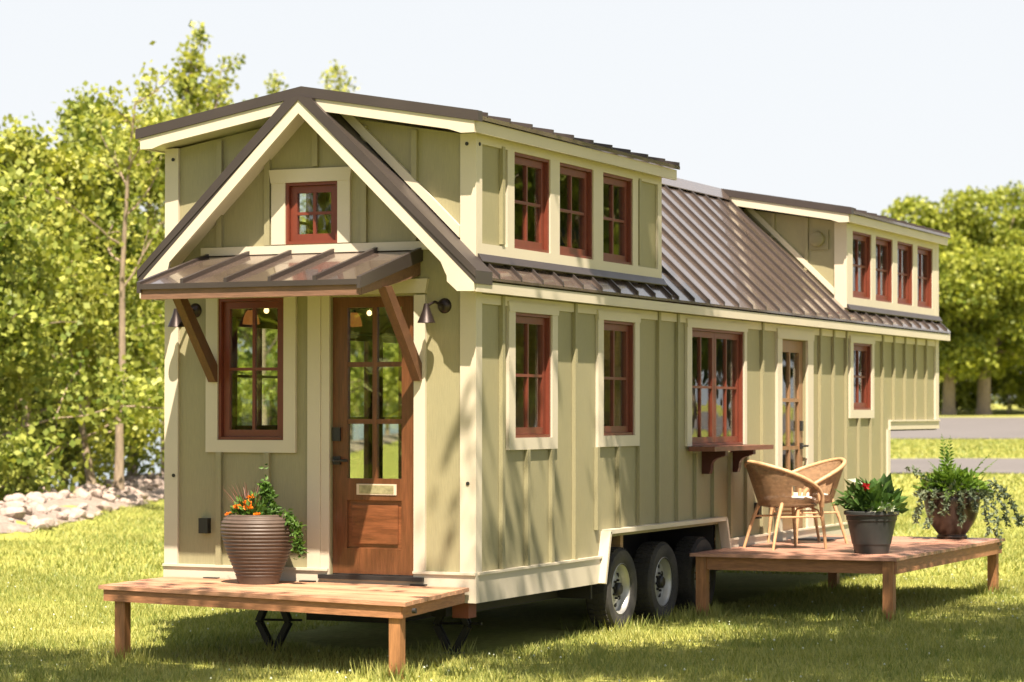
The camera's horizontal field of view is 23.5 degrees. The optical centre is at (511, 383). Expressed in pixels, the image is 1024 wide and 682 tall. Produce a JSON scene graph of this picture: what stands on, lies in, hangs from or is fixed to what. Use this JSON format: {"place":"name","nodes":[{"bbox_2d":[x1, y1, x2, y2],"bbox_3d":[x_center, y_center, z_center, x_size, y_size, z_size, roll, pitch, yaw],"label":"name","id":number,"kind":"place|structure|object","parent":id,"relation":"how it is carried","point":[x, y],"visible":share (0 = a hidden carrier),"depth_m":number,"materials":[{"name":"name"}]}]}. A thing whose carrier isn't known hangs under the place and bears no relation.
{"place":"outdoors","nodes":[
{"label":"outdoors","id":0,"kind":"place"},
{"bbox_2d":[36,420,397,489],"bbox_3d":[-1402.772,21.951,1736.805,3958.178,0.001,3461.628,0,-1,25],"label":"lake water","id":1,"kind":"structure","parent":0,"point":[358,431],"depth_m":261.43,"materials":[{"name":"blue liquid"}]},
{"bbox_2d":[0,404,1023,681],"bbox_3d":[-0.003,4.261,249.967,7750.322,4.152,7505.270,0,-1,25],"label":"lawn","id":2,"kind":"structure","parent":0,"point":[530,622],"depth_m":20.84,"materials":[{"name":"green plant"}]},
{"bbox_2d":[17,215,164,457],"bbox_3d":[-11.123,-0.389,55.020,7.316,9.053,7.076,0,-1,25],"label":"lakeside tree","id":3,"kind":"object","parent":2,"relation":"on","point":[141,317],"visible":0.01,"depth_m":55.13,"materials":[{"name":"green plant"}]},
{"bbox_2d":[65,411,140,473],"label":"lakeside tree","id":4,"kind":"object","parent":2,"relation":"on","point":[108,462],"depth_m":66.81,"materials":[{"name":"green plant"}]},
{"bbox_2d":[59,396,153,483],"bbox_3d":[-11.887,-0.656,63.529,5.593,9.800,5.461,0,-1,25],"label":"lakeside tree","id":5,"kind":"object","parent":2,"relation":"on","point":[101,445],"depth_m":63.30,"materials":[{"name":"green plant"}]},
{"bbox_2d":[0,433,397,532],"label":"rubble bank","id":6,"kind":"structure","parent":2,"relation":"on","point":[6,525],"depth_m":41.51,"materials":[{"name":"stone"}]},
{"bbox_2d":[4,495,11,501],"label":"rock","id":7,"kind":"object","parent":6,"relation":"on","point":[7,498],"visible":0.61,"depth_m":41.36,"materials":[{"name":"beige stone"}]},
{"bbox_2d":[0,507,25,519],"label":"rock","id":8,"kind":"object","parent":6,"relation":"on","point":[19,513],"visible":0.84,"depth_m":36.06,"materials":[{"name":"beige stone"}]},
{"bbox_2d":[3,501,26,508],"bbox_3d":[-7.479,1.879,36.981,0.402,0.239,0.318,-11,-17,16],"label":"rock","id":9,"kind":"object","parent":6,"relation":"on","point":[15,504],"visible":0.46,"depth_m":36.87,"materials":[{"name":"beige stone"}]},
{"bbox_2d":[12,493,24,499],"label":"rock","id":10,"kind":"object","parent":6,"relation":"on","point":[17,496],"visible":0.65,"depth_m":41.40,"materials":[{"name":"beige stone"}]},
{"bbox_2d":[25,505,32,515],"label":"rock","id":11,"kind":"object","parent":6,"relation":"on","point":[28,510],"visible":0.5,"depth_m":37.01,"materials":[{"name":"beige stone"}]},
{"bbox_2d":[0,428,59,501],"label":"bush","id":12,"kind":"object","parent":6,"relation":"on","point":[55,455],"visible":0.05,"depth_m":44.51,"materials":[{"name":"green plant"}]},
{"bbox_2d":[28,502,37,507],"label":"rock","id":13,"kind":"object","parent":6,"relation":"on","point":[33,504],"visible":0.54,"depth_m":38.88,"materials":[{"name":"beige stone"}]},
{"bbox_2d":[26,494,44,502],"bbox_3d":[-7.844,1.930,40.561,0.319,0.194,0.219,20,-10,17],"label":"rock","id":14,"kind":"object","parent":6,"relation":"on","point":[35,498],"visible":0.75,"depth_m":40.50,"materials":[{"name":"beige stone"}]},
{"bbox_2d":[31,492,44,497],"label":"rock","id":15,"kind":"object","parent":6,"relation":"on","point":[39,494],"visible":0.39,"depth_m":41.25,"materials":[{"name":"beige stone"}]},
{"bbox_2d":[29,518,48,530],"bbox_3d":[-6.919,2.050,35.934,0.301,0.172,0.302,22,11,36],"label":"rock","id":16,"kind":"object","parent":6,"relation":"on","point":[39,523],"visible":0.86,"depth_m":35.84,"materials":[{"name":"beige stone"}]},
{"bbox_2d":[35,504,47,513],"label":"rock","id":17,"kind":"object","parent":6,"relation":"on","point":[40,508],"visible":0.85,"depth_m":38.24,"materials":[{"name":"beige stone"}]},
{"bbox_2d":[37,486,56,493],"bbox_3d":[-8.192,1.948,43.547,0.415,0.246,0.328,23,-34,-29],"label":"rock","id":18,"kind":"object","parent":6,"relation":"on","point":[51,490],"visible":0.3,"depth_m":43.43,"materials":[{"name":"grey stone"}]},
{"bbox_2d":[40,518,55,529],"bbox_3d":[-6.859,2.065,36.149,0.332,0.198,0.263,-9,-8,-41],"label":"rock","id":19,"kind":"object","parent":6,"relation":"on","point":[50,523],"visible":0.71,"depth_m":36.09,"materials":[{"name":"beige stone"}]},
{"bbox_2d":[43,492,54,496],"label":"rock","id":20,"kind":"object","parent":6,"relation":"on","point":[47,494],"visible":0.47,"depth_m":42.04,"materials":[{"name":"beige stone"}]},
{"bbox_2d":[49,505,60,511],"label":"rock","id":21,"kind":"object","parent":6,"relation":"on","point":[55,507],"visible":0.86,"depth_m":39.37,"materials":[{"name":"beige stone"}]},
{"bbox_2d":[56,512,68,520],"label":"rock","id":22,"kind":"object","parent":6,"relation":"on","point":[62,516],"visible":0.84,"depth_m":38.19,"materials":[{"name":"beige stone"}]},
{"bbox_2d":[56,490,69,497],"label":"rock","id":23,"kind":"object","parent":6,"relation":"on","point":[66,493],"visible":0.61,"depth_m":42.49,"materials":[{"name":"beige stone"}]},
{"bbox_2d":[63,509,73,514],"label":"rock","id":24,"kind":"object","parent":6,"relation":"on","point":[67,511],"visible":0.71,"depth_m":39.24,"materials":[{"name":"beige stone"}]},
{"bbox_2d":[68,512,79,519],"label":"rock","id":25,"kind":"object","parent":6,"relation":"on","point":[74,515],"visible":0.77,"depth_m":39.09,"materials":[{"name":"beige stone"}]},
{"bbox_2d":[71,507,86,517],"bbox_3d":[-6.989,2.095,39.669,0.279,0.209,0.352,10,-1,-20],"label":"rock","id":26,"kind":"object","parent":6,"relation":"on","point":[81,512],"visible":0.64,"depth_m":39.56,"materials":[{"name":"beige stone"}]},
{"bbox_2d":[0,80,164,484],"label":"lakeside tree","id":27,"kind":"object","parent":6,"relation":"on","point":[137,336],"visible":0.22,"depth_m":50.90,"materials":[{"name":"green plant"}]},
{"bbox_2d":[73,488,91,499],"bbox_3d":[-7.526,1.963,43.184,0.307,0.230,0.388,23,-1,-41],"label":"rock","id":28,"kind":"object","parent":6,"relation":"on","point":[82,493],"visible":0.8,"depth_m":43.05,"materials":[{"name":"beige stone"}]},
{"bbox_2d":[68,337,97,483],"bbox_3d":[-8.503,0.562,48.234,1.074,3.248,0.947,0,-1,25],"label":"bare trunk tree","id":29,"kind":"object","parent":6,"relation":"on","point":[90,477],"visible":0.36,"depth_m":48.00,"materials":[{"name":"brown plant"}]},
{"bbox_2d":[80,503,87,509],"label":"rock","id":30,"kind":"object","parent":6,"relation":"on","point":[85,506],"visible":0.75,"depth_m":41.05,"materials":[{"name":"beige stone"}]},
{"bbox_2d":[78,483,97,489],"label":"rock","id":31,"kind":"object","parent":6,"relation":"on","point":[89,486],"visible":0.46,"depth_m":45.87,"materials":[{"name":"beige stone"}]},
{"bbox_2d":[34,403,143,490],"bbox_3d":[-8.609,1.338,49.001,2.282,1.984,1.922,0,-1,25],"label":"bush","id":32,"kind":"object","parent":6,"relation":"on","point":[75,454],"visible":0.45,"depth_m":48.69,"materials":[{"name":"green plant"}]},
{"bbox_2d":[87,514,93,519],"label":"rock","id":33,"kind":"object","parent":6,"relation":"on","point":[90,516],"visible":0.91,"depth_m":39.81,"materials":[{"name":"beige stone"}]},
{"bbox_2d":[91,489,102,498],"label":"rock","id":34,"kind":"object","parent":6,"relation":"on","point":[96,493],"visible":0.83,"depth_m":44.05,"materials":[{"name":"beige stone"}]},
{"bbox_2d":[96,501,111,512],"bbox_3d":[-6.955,2.111,42.021,0.272,0.241,0.396,6,-9,-14],"label":"rock","id":35,"kind":"object","parent":6,"relation":"on","point":[105,505],"visible":0.89,"depth_m":41.87,"materials":[{"name":"beige stone"}]},
{"bbox_2d":[20,40,196,490],"bbox_3d":[-7.317,-2.127,46.362,3.002,8.571,4.288,0,-1,25],"label":"bare trunk tree","id":36,"kind":"object","parent":6,"relation":"on","point":[120,118],"visible":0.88,"depth_m":46.56,"materials":[{"name":"green plant"}]},
{"bbox_2d":[102,493,115,501],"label":"rock","id":37,"kind":"object","parent":6,"relation":"on","point":[109,497],"visible":0.91,"depth_m":43.97,"materials":[{"name":"beige stone"}]},
{"bbox_2d":[107,490,115,495],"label":"rock","id":38,"kind":"object","parent":6,"relation":"on","point":[111,492],"visible":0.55,"depth_m":45.38,"materials":[{"name":"beige stone"}]},
{"bbox_2d":[0,112,239,478],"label":"lakeside tree","id":39,"kind":"object","parent":6,"relation":"on","point":[32,153],"visible":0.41,"depth_m":47.40,"materials":[{"name":"green plant"}]},
{"bbox_2d":[0,159,241,500],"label":"lakeside tree","id":40,"kind":"object","parent":6,"relation":"on","point":[22,322],"visible":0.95,"depth_m":43.63,"materials":[{"name":"green plant"}]},
{"bbox_2d":[119,498,126,502],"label":"rock","id":41,"kind":"object","parent":6,"relation":"on","point":[122,500],"visible":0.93,"depth_m":44.68,"materials":[{"name":"beige stone"}]},
{"bbox_2d":[94,405,163,476],"bbox_3d":[-8.307,1.076,54.653,2.148,2.346,2.183,0,-1,-5],"label":"bush","id":42,"kind":"object","parent":6,"relation":"on","point":[137,461],"visible":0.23,"depth_m":54.34,"materials":[{"name":"green plant"}]},
{"bbox_2d":[124,494,135,499],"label":"rock","id":43,"kind":"object","parent":6,"relation":"on","point":[130,497],"visible":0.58,"depth_m":45.51,"materials":[{"name":"grey stone"}]},
{"bbox_2d":[125,476,135,481],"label":"rock","id":44,"kind":"object","parent":6,"relation":"on","point":[130,478],"visible":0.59,"depth_m":52.33,"materials":[{"name":"grey stone"}]},
{"bbox_2d":[124,486,136,493],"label":"rock","id":45,"kind":"object","parent":6,"relation":"on","point":[132,490],"visible":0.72,"depth_m":47.15,"materials":[{"name":"beige stone"}]},
{"bbox_2d":[131,499,142,506],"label":"rock","id":46,"kind":"object","parent":6,"relation":"on","point":[137,502],"visible":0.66,"depth_m":45.17,"materials":[{"name":"beige stone"}]},
{"bbox_2d":[131,483,145,491],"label":"rock","id":47,"kind":"object","parent":6,"relation":"on","point":[139,486],"visible":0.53,"depth_m":48.17,"materials":[{"name":"grey stone"}]},
{"bbox_2d":[133,476,146,480],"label":"rock","id":48,"kind":"object","parent":6,"relation":"on","point":[141,477],"visible":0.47,"depth_m":52.22,"materials":[{"name":"grey stone"}]},
{"bbox_2d":[139,491,148,498],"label":"rock","id":49,"kind":"object","parent":6,"relation":"on","point":[144,495],"visible":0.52,"depth_m":47.06,"materials":[{"name":"beige stone"}]},
{"bbox_2d":[57,101,250,476],"bbox_3d":[-8.534,-2.004,57.226,6.326,9.197,7.262,0,-1,25],"label":"lakeside tree","id":50,"kind":"object","parent":6,"relation":"on","point":[150,193],"visible":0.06,"depth_m":56.87,"materials":[{"name":"green plant"}]},
{"bbox_2d":[149,483,158,487],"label":"rock","id":51,"kind":"object","parent":6,"relation":"on","point":[156,485],"visible":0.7,"depth_m":50.53,"materials":[{"name":"grey stone"}]},
{"bbox_2d":[133,20,239,215],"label":"lakeside sapling","id":52,"kind":"object","parent":6,"relation":"on","point":[192,93],"visible":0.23,"depth_m":69.28,"materials":[{"name":"green plant"}]},
{"bbox_2d":[129,97,276,471],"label":"lakeside tree","id":53,"kind":"object","parent":6,"relation":"on","point":[244,395],"visible":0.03,"depth_m":65.51,"materials":[{"name":"green plant"}]},
{"bbox_2d":[188,53,245,112],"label":"lakeside sapling","id":54,"kind":"object","parent":6,"relation":"on","point":[223,96],"visible":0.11,"depth_m":76.67,"materials":[{"name":"green plant"}]},
{"bbox_2d":[254,70,304,424],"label":"lakeside sapling","id":55,"kind":"object","parent":6,"relation":"on","point":[275,82],"visible":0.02,"depth_m":88.11,"materials":[{"name":"green plant"}]},
{"bbox_2d":[237,327,359,424],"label":"tree","id":56,"kind":"object","parent":6,"relation":"on","point":[272,356],"visible":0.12,"depth_m":103.17,"materials":[{"name":"green plant"}]},
{"bbox_2d":[300,59,359,233],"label":"lakeside sapling","id":57,"kind":"object","parent":6,"relation":"on","point":[335,81],"visible":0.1,"depth_m":97.67,"materials":[{"name":"green plant"}]},
{"bbox_2d":[273,337,391,416],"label":"tree","id":58,"kind":"object","parent":6,"relation":"on","point":[387,374],"visible":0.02,"depth_m":117.41,"materials":[{"name":"green plant"}]},
{"bbox_2d":[350,343,397,440],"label":"tree","id":59,"kind":"object","parent":6,"relation":"on","point":[390,352],"visible":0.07,"depth_m":132.32,"materials":[{"name":"green plant"}]},
{"bbox_2d":[352,348,397,416],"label":"tree","id":60,"kind":"object","parent":6,"relation":"on","point":[390,396],"visible":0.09,"depth_m":148.43,"materials":[{"name":"green plant"}]},
{"bbox_2d":[355,353,397,434],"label":"tree","id":61,"kind":"object","parent":6,"relation":"on","point":[391,410],"visible":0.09,"depth_m":167.75,"materials":[{"name":"green plant"}]},
{"bbox_2d":[237,329,277,405],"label":"tree","id":62,"kind":"object","parent":2,"relation":"on","point":[271,334],"visible":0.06,"depth_m":111.14,"materials":[{"name":"green plant"}]},
{"bbox_2d":[98,577,468,679],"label":"porch deck","id":63,"kind":"structure","parent":2,"relation":"on","point":[396,605],"depth_m":17.32,"materials":[{"name":"brown wood"}]},
{"bbox_2d":[220,463,307,583],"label":"potted flowers","id":64,"kind":"object","parent":63,"relation":"on","point":[261,539],"visible":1,"depth_m":17.88,"materials":[{"name":"brown ceramic"}]},
{"bbox_2d":[135,86,950,655],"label":"tiny house","id":65,"kind":"structure","parent":2,"relation":"on","point":[617,368],"depth_m":18.77,"materials":[{"name":"green paint"}]},
{"bbox_2d":[205,296,296,452],"bbox_3d":[-1.942,-0.109,18.560,0.816,1.250,0.133,0,-1,25],"label":"window","id":66,"kind":"structure","parent":65,"relation":"in","point":[220,436],"depth_m":18.56,"materials":[{"name":"red paint"}]},
{"bbox_2d":[232,317,277,429],"bbox_3d":[-2.045,-0.058,19.985,0.110,0.940,0.930,0,-1,25],"label":"window","id":67,"kind":"structure","parent":65,"relation":"in","point":[236,321],"depth_m":19.92,"materials":[{"name":"red paint"}]},
{"bbox_2d":[300,193,318,233],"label":"window","id":68,"kind":"structure","parent":65,"relation":"in","point":[309,196],"depth_m":20.73,"materials":[{"name":"clear glass"}]},
{"bbox_2d":[269,167,352,244],"bbox_3d":[-1.475,-1.321,18.360,0.703,0.559,0.133,0,-1,25],"label":"window","id":69,"kind":"structure","parent":65,"relation":"in","point":[287,185],"depth_m":18.35,"materials":[{"name":"red paint"}]},
{"bbox_2d":[326,192,330,232],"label":"window","id":70,"kind":"structure","parent":65,"relation":"in","point":[328,195],"depth_m":20.96,"materials":[{"name":"clear glass"}]},
{"bbox_2d":[350,331,371,477],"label":"window","id":71,"kind":"structure","parent":65,"relation":"in","point":[365,337],"depth_m":21.65,"materials":[{"name":"clear glass"}]},
{"bbox_2d":[307,278,428,581],"bbox_3d":[-1.063,0.337,18.124,1.026,2.201,0.140,0,-1,25],"label":"door","id":72,"kind":"structure","parent":65,"relation":"in","point":[379,524],"depth_m":18.16,"materials":[{"name":"brown wood"}]},
{"bbox_2d":[379,333,401,478],"bbox_3d":[-1.004,0.309,22.243,0.110,1.500,0.950,0,-1,25],"label":"window","id":73,"kind":"structure","parent":65,"relation":"in","point":[383,338],"depth_m":21.96,"materials":[{"name":"clear glass"}]},
{"bbox_2d":[514,152,548,252],"bbox_3d":[0.097,-1.367,18.671,0.110,0.720,0.664,0,-1,25],"label":"window","id":74,"kind":"structure","parent":65,"relation":"in","point":[541,166],"depth_m":18.90,"materials":[{"name":"red paint"}]},
{"bbox_2d":[506,301,559,449],"bbox_3d":[0.113,-0.056,18.667,0.133,1.102,0.935,0,-1,25],"label":"window","id":75,"kind":"structure","parent":65,"relation":"in","point":[545,317],"depth_m":18.77,"materials":[{"name":"red paint"}]},
{"bbox_2d":[560,163,591,258],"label":"window","id":76,"kind":"structure","parent":65,"relation":"in","point":[584,175],"depth_m":19.67,"materials":[{"name":"red paint"}]},
{"bbox_2d":[603,172,631,264],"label":"window","id":77,"kind":"structure","parent":65,"relation":"in","point":[624,184],"depth_m":20.44,"materials":[{"name":"red paint"}]},
{"bbox_2d":[595,310,640,446],"bbox_3d":[0.827,-0.038,20.217,0.133,1.100,0.930,0,-1,25],"label":"window","id":78,"kind":"structure","parent":65,"relation":"in","point":[627,434],"depth_m":20.36,"materials":[{"name":"red paint"}]},
{"bbox_2d":[684,318,747,445],"bbox_3d":[1.816,-0.005,22.365,0.133,1.122,1.615,0,-1,25],"label":"window","id":79,"kind":"structure","parent":65,"relation":"in","point":[712,330],"depth_m":22.41,"materials":[{"name":"red paint"}]},
{"bbox_2d":[775,328,814,531],"bbox_3d":[2.782,0.472,24.395,0.135,2.008,1.170,0,-1,25],"label":"door","id":80,"kind":"structure","parent":65,"relation":"in","point":[787,346],"depth_m":24.61,"materials":[{"name":"brown wood"}]},
{"bbox_2d":[848,335,874,417],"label":"window","id":81,"kind":"structure","parent":65,"relation":"in","point":[865,409],"depth_m":26.55,"materials":[{"name":"beige paint"}]},
{"bbox_2d":[853,231,869,299],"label":"window","id":82,"kind":"structure","parent":65,"relation":"in","point":[864,239],"depth_m":26.74,"materials":[{"name":"red paint"}]},
{"bbox_2d":[876,236,891,302],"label":"window","id":83,"kind":"structure","parent":65,"relation":"in","point":[886,244],"depth_m":27.51,"materials":[{"name":"red paint"}]},
{"bbox_2d":[898,241,911,305],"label":"window","id":84,"kind":"structure","parent":65,"relation":"in","point":[904,249],"depth_m":28.27,"materials":[{"name":"red paint"}]},
{"bbox_2d":[918,246,931,308],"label":"window","id":85,"kind":"structure","parent":65,"relation":"in","point":[924,298],"depth_m":29.05,"materials":[{"name":"red paint"}]},
{"bbox_2d":[690,535,1004,621],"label":"patio deck","id":86,"kind":"structure","parent":2,"relation":"on","point":[835,559],"depth_m":21.69,"materials":[{"name":"brown wood"}]},
{"bbox_2d":[743,460,826,549],"bbox_3d":[2.456,1.105,22.537,0.705,0.822,0.706,0,-1,-28],"label":"rattan chair","id":87,"kind":"object","parent":86,"relation":"on","point":[772,485],"visible":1,"depth_m":22.33,"materials":[{"name":"wicker"}]},
{"bbox_2d":[767,457,847,543],"bbox_3d":[2.859,1.114,23.510,0.705,0.822,0.706,0,-1,-27],"label":"rattan chair","id":88,"kind":"object","parent":86,"relation":"on","point":[825,475],"visible":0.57,"depth_m":23.56,"materials":[{"name":"wicker"}]},
{"bbox_2d":[791,536,843,540],"bbox_3d":[3.025,1.525,24.237,0.370,0.012,0.670,0,-1,25],"label":"doormat","id":89,"kind":"object","parent":86,"relation":"on","point":[812,538],"visible":0.71,"depth_m":24.19,"materials":[{"name":"rubber"}]},
{"bbox_2d":[829,473,908,553],"bbox_3d":[3.165,1.144,21.823,0.737,0.721,0.561,0,-1,25],"label":"potted begonia","id":90,"kind":"object","parent":86,"relation":"on","point":[871,518],"visible":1,"depth_m":21.68,"materials":[{"name":"green plant"}]},
{"bbox_2d":[905,433,1023,549],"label":"potted fern","id":91,"kind":"object","parent":86,"relation":"on","point":[949,496],"visible":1,"depth_m":24.29,"materials":[{"name":"green plant"}]},
{"bbox_2d":[880,194,1023,414],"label":"broad tree","id":92,"kind":"object","parent":2,"relation":"on","point":[960,292],"visible":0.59,"depth_m":138.39,"materials":[{"name":"green plant"}]},
{"bbox_2d":[939,380,976,411],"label":"shrub","id":93,"kind":"object","parent":2,"relation":"on","point":[965,399],"visible":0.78,"depth_m":146.86,"materials":[{"name":"green plant"}]},
{"bbox_2d":[917,180,1023,414],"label":"broad tree","id":94,"kind":"object","parent":2,"relation":"on","point":[994,202],"visible":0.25,"depth_m":140.15,"materials":[{"name":"green plant"}]},
{"bbox_2d":[939,369,1013,410],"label":"shrub","id":95,"kind":"object","parent":2,"relation":"on","point":[1000,400],"visible":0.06,"depth_m":155.40,"materials":[{"name":"green plant"}]},
{"bbox_2d":[939,352,1023,410],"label":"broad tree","id":96,"kind":"object","parent":2,"relation":"on","point":[957,378],"visible":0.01,"depth_m":156.56,"materials":[{"name":"green plant"}]},
{"bbox_2d":[959,354,1023,410],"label":"shrub","id":97,"kind":"object","parent":2,"relation":"on","point":[1010,405],"visible":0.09,"depth_m":156.32,"materials":[{"name":"green plant"}]},
{"bbox_2d":[977,366,1023,413],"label":"shrub","id":98,"kind":"object","parent":2,"relation":"on","point":[1010,381],"visible":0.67,"depth_m":146.02,"materials":[{"name":"green plant"}]},
{"bbox_2d":[987,205,1023,372],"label":"broad tree","id":99,"kind":"object","parent":2,"relation":"on","point":[1017,223],"visible":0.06,"depth_m":145.31,"materials":[{"name":"green plant"}]},
{"bbox_2d":[0,0,1023,396],"label":"sky","id":100,"kind":"structure","parent":0,"point":[865,105],"materials":[{"name":"white"}]},
{"bbox_2d":[890,417,1023,438],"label":"road","id":101,"kind":"structure","parent":0,"point":[985,427],"depth_m":103.16,"materials":[{"name":"grey asphalt"}]},
{"bbox_2d":[891,458,1023,472],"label":"path","id":102,"kind":"structure","parent":0,"point":[1007,465],"depth_m":63.35,"materials":[{"name":"concrete"}]}
]}

